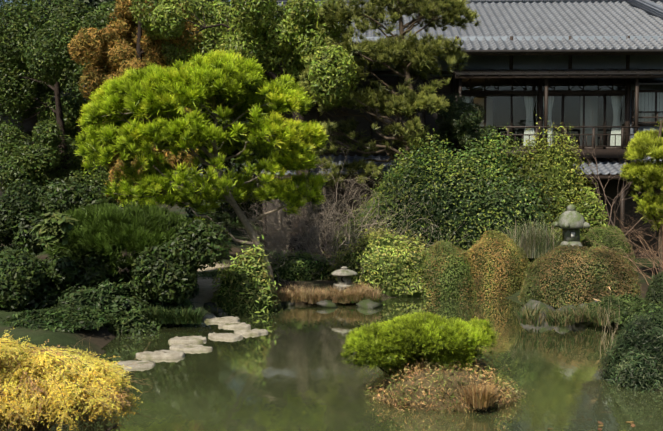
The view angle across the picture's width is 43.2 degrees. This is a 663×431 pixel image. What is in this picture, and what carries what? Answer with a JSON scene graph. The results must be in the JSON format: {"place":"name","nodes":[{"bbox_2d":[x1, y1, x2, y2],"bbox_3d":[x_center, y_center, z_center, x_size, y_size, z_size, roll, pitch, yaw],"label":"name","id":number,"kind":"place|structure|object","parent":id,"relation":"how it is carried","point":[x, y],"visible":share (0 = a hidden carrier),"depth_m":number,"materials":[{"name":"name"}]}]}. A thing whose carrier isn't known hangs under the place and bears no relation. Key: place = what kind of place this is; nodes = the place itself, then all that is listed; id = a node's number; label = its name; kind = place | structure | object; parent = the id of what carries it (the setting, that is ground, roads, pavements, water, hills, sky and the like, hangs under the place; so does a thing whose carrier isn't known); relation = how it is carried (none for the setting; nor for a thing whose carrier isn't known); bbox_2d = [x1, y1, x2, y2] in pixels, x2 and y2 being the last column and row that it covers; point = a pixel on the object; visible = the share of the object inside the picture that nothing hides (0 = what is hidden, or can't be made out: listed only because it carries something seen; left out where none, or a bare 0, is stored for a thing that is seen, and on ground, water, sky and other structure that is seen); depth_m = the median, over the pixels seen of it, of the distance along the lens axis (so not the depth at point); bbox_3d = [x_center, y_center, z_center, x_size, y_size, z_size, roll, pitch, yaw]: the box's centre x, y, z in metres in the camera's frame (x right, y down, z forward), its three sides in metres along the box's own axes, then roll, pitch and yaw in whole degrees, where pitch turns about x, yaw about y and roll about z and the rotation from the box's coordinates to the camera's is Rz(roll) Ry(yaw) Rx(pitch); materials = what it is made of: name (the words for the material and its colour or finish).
{"place":"outdoors","nodes":[
{"label":"outdoors","id":0,"kind":"place"},
{"bbox_2d":[0,48,82,195],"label":"tree","id":1,"kind":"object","parent":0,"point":[28,125],"depth_m":36.34,"materials":[{"name":"plant"}]},
{"bbox_2d":[0,0,247,179],"label":"sky","id":2,"kind":"structure","parent":0,"point":[5,0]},
{"bbox_2d":[196,270,228,278],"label":"ground cover path","id":3,"kind":"structure","parent":0,"point":[208,274],"depth_m":23.28,"materials":[{"name":"green plant"}]},
{"bbox_2d":[0,180,662,430],"bbox_3d":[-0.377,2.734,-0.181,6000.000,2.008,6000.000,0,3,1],"label":"ground","id":4,"kind":"structure","parent":0,"point":[100,338],"depth_m":19.50,"materials":[{"name":"brown soil"}]},
{"bbox_2d":[1,304,118,332],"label":"ground cover","id":5,"kind":"object","parent":4,"relation":"on","point":[66,319],"visible":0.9,"depth_m":15.54,"materials":[{"name":"green plant"}]},
{"bbox_2d":[0,0,132,203],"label":"evergreen tree","id":6,"kind":"object","parent":4,"relation":"on","point":[43,69],"visible":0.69,"depth_m":30.23,"materials":[{"name":"green plant"}]},
{"bbox_2d":[0,329,156,430],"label":"golden cypress shrub","id":7,"kind":"object","parent":4,"relation":"on","point":[40,387],"visible":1,"depth_m":6.24,"materials":[{"name":"yellow plant"}]},
{"bbox_2d":[46,279,149,317],"bbox_3d":[-4.710,1.744,17.460,2.318,0.948,1.999,-2,3,-38],"label":"shrub","id":8,"kind":"object","parent":4,"relation":"on","point":[108,297],"visible":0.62,"depth_m":17.07,"materials":[{"name":"green plant"}]},
{"bbox_2d":[0,177,231,310],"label":"bank shrubs","id":9,"kind":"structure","parent":4,"relation":"on","point":[28,280],"depth_m":17.57,"materials":[{"name":"green plant"}]},
{"bbox_2d":[30,212,78,247],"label":"fatsia plant","id":10,"kind":"object","parent":9,"relation":"on","point":[52,228],"visible":1,"depth_m":16.69,"materials":[{"name":"green plant"}]},
{"bbox_2d":[0,0,262,229],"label":"trees","id":11,"kind":"object","parent":4,"relation":"on","point":[222,218],"depth_m":38.13,"materials":[{"name":"green plant"}]},
{"bbox_2d":[102,300,168,335],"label":"ground cover","id":12,"kind":"object","parent":4,"relation":"on","point":[137,322],"visible":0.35,"depth_m":16.58,"materials":[{"name":"green plant"}]},
{"bbox_2d":[68,0,203,271],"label":"tree","id":13,"kind":"object","parent":4,"relation":"on","point":[107,50],"visible":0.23,"depth_m":26.39,"materials":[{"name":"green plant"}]},
{"bbox_2d":[124,273,198,310],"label":"shrub","id":14,"kind":"object","parent":4,"relation":"on","point":[186,302],"visible":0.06,"depth_m":17.95,"materials":[{"name":"green plant"}]},
{"bbox_2d":[144,268,203,298],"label":"shrub","id":15,"kind":"object","parent":4,"relation":"on","point":[196,290],"visible":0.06,"depth_m":19.56,"materials":[{"name":"green plant"}]},
{"bbox_2d":[39,49,327,292],"bbox_3d":[-3.327,-0.915,19.713,6.413,5.947,4.754,0,3,1],"label":"pine tree","id":16,"kind":"object","parent":4,"relation":"on","point":[137,112],"visible":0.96,"depth_m":18.87,"materials":[{"name":"green plant"}]},
{"bbox_2d":[129,0,359,255],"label":"tree","id":17,"kind":"object","parent":4,"relation":"on","point":[268,34],"visible":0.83,"depth_m":25.82,"materials":[{"name":"green plant"}]},
{"bbox_2d":[206,235,283,316],"bbox_3d":[-1.982,1.774,19.266,2.030,2.690,1.769,0,3,1],"label":"shrub","id":18,"kind":"object","parent":4,"relation":"on","point":[245,285],"visible":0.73,"depth_m":18.89,"materials":[{"name":"green plant"}]},
{"bbox_2d":[268,250,333,280],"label":"shrub","id":19,"kind":"object","parent":4,"relation":"on","point":[296,271],"visible":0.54,"depth_m":22.18,"materials":[{"name":"green plant"}]},
{"bbox_2d":[199,129,470,301],"bbox_3d":[-0.181,0.740,22.993,8.094,6.429,8.160,1,3,21],"label":"bare shrub","id":20,"kind":"object","parent":4,"relation":"on","point":[291,232],"visible":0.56,"depth_m":23.11,"materials":[{"name":"brown plant"}]},
{"bbox_2d":[331,266,357,289],"bbox_3d":[0.324,1.621,20.890,0.674,0.700,0.686,0,3,1],"label":"stone lantern","id":21,"kind":"object","parent":4,"relation":"on","point":[343,274],"depth_m":20.74,"materials":[{"name":"grey stone"}]},
{"bbox_2d":[121,215,624,345],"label":"bank grasses","id":22,"kind":"object","parent":4,"relation":"on","point":[536,246],"visible":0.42,"depth_m":19.85,"materials":[{"name":"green plant"}]},
{"bbox_2d":[321,221,433,296],"bbox_3d":[1.482,1.179,22.331,3.888,2.073,2.525,0,3,1],"label":"shrub","id":23,"kind":"object","parent":4,"relation":"on","point":[395,258],"visible":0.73,"depth_m":21.60,"materials":[{"name":"green plant"}]},
{"bbox_2d":[299,0,480,187],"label":"dark pine tree","id":24,"kind":"object","parent":4,"relation":"on","point":[412,54],"visible":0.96,"depth_m":25.09,"materials":[{"name":"green plant"}]},
{"bbox_2d":[203,297,598,323],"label":"bank rocks","id":25,"kind":"object","parent":4,"relation":"on","point":[364,304],"visible":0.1,"depth_m":19.07,"materials":[{"name":"grey stone"}]},
{"bbox_2d":[340,311,533,414],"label":"island shrubs","id":26,"kind":"object","parent":4,"relation":"on","point":[428,361],"visible":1,"depth_m":11.16,"materials":[{"name":"green plant"}]},
{"bbox_2d":[417,239,477,299],"bbox_3d":[3.011,1.668,21.996,1.771,2.096,1.947,0,3,1],"label":"clipped shrub","id":27,"kind":"object","parent":4,"relation":"on","point":[450,263],"visible":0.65,"depth_m":21.37,"materials":[{"name":"green plant"}]},
{"bbox_2d":[422,91,497,163],"bbox_3d":[3.941,-1.163,26.597,2.217,5.566,2.923,2,3,33],"label":"shrub","id":28,"kind":"object","parent":4,"relation":"on","point":[462,121],"visible":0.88,"depth_m":26.50,"materials":[{"name":"green plant"}]},
{"bbox_2d":[260,0,662,257],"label":"house","id":29,"kind":"structure","parent":4,"relation":"on","point":[555,62],"depth_m":28.68,"materials":[{"name":"grey wood"}]},
{"bbox_2d":[318,114,610,269],"bbox_3d":[4.081,0.026,24.952,8.932,6.175,4.017,0,3,1],"label":"camellia hedge","id":30,"kind":"object","parent":4,"relation":"on","point":[492,190],"visible":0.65,"depth_m":23.89,"materials":[{"name":"green plant"}]},
{"bbox_2d":[466,229,530,297],"bbox_3d":[4.364,1.387,22.238,1.992,2.109,1.964,0,3,1],"label":"clipped shrub","id":31,"kind":"object","parent":4,"relation":"on","point":[499,265],"visible":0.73,"depth_m":21.58,"materials":[{"name":"brown plant"}]},
{"bbox_2d":[553,204,589,250],"bbox_3d":[6.469,0.875,22.625,0.777,2.358,0.780,-1,3,-12],"label":"stone lantern","id":32,"kind":"object","parent":4,"relation":"on","point":[571,222],"visible":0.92,"depth_m":22.40,"materials":[{"name":"stone"}]},
{"bbox_2d":[518,243,640,308],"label":"clipped dome","id":33,"kind":"structure","parent":4,"relation":"on","point":[567,276],"depth_m":19.17,"materials":[{"name":"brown plant"}]},
{"bbox_2d":[527,100,658,263],"bbox_3d":[9.229,-0.660,25.417,6.028,6.038,5.290,2,3,32],"label":"bare tree","id":34,"kind":"object","parent":4,"relation":"on","point":[621,192],"visible":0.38,"depth_m":24.86,"materials":[{"name":"brown plant"}]},
{"bbox_2d":[581,225,637,276],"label":"clipped dome","id":35,"kind":"structure","parent":4,"relation":"on","point":[608,241],"depth_m":22.79,"materials":[{"name":"green plant"}]},
{"bbox_2d":[578,292,652,322],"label":"ground cover","id":36,"kind":"object","parent":4,"relation":"on","point":[628,301],"visible":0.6,"depth_m":17.75,"materials":[{"name":"green plant"}]},
{"bbox_2d":[578,207,662,283],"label":"dry shrub","id":37,"kind":"object","parent":4,"relation":"on","point":[646,257],"visible":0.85,"depth_m":20.26,"materials":[{"name":"brown plant"}]},
{"bbox_2d":[596,303,662,392],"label":"bush","id":38,"kind":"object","parent":4,"relation":"on","point":[634,362],"depth_m":12.26,"materials":[{"name":"green plant"}]},
{"bbox_2d":[607,298,662,329],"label":"ground cover","id":39,"kind":"object","parent":4,"relation":"on","point":[627,314],"visible":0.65,"depth_m":16.27,"materials":[{"name":"green plant"}]},
{"bbox_2d":[619,120,662,272],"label":"pine tree","id":40,"kind":"object","parent":4,"relation":"on","point":[641,146],"visible":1,"depth_m":21.69,"materials":[{"name":"green plant"}]},
{"bbox_2d":[644,271,662,303],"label":"round shrub","id":41,"kind":"object","parent":4,"relation":"on","point":[655,290],"visible":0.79,"depth_m":18.07,"materials":[{"name":"green plant"}]},
{"bbox_2d":[63,297,662,430],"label":"pond water","id":42,"kind":"structure","parent":0,"point":[289,371],"depth_m":12.70,"materials":[{"name":"green liquid"}]},
{"bbox_2d":[114,312,267,371],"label":"stepping stones","id":43,"kind":"object","parent":42,"relation":"in","point":[232,321],"visible":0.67,"depth_m":15.54,"materials":[{"name":"grey stone"}]},
{"bbox_2d":[331,285,634,429],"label":"floating leaves and reeds","id":44,"kind":"object","parent":42,"relation":"on","point":[632,424],"visible":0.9,"depth_m":14.86,"materials":[{"name":"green plant"}]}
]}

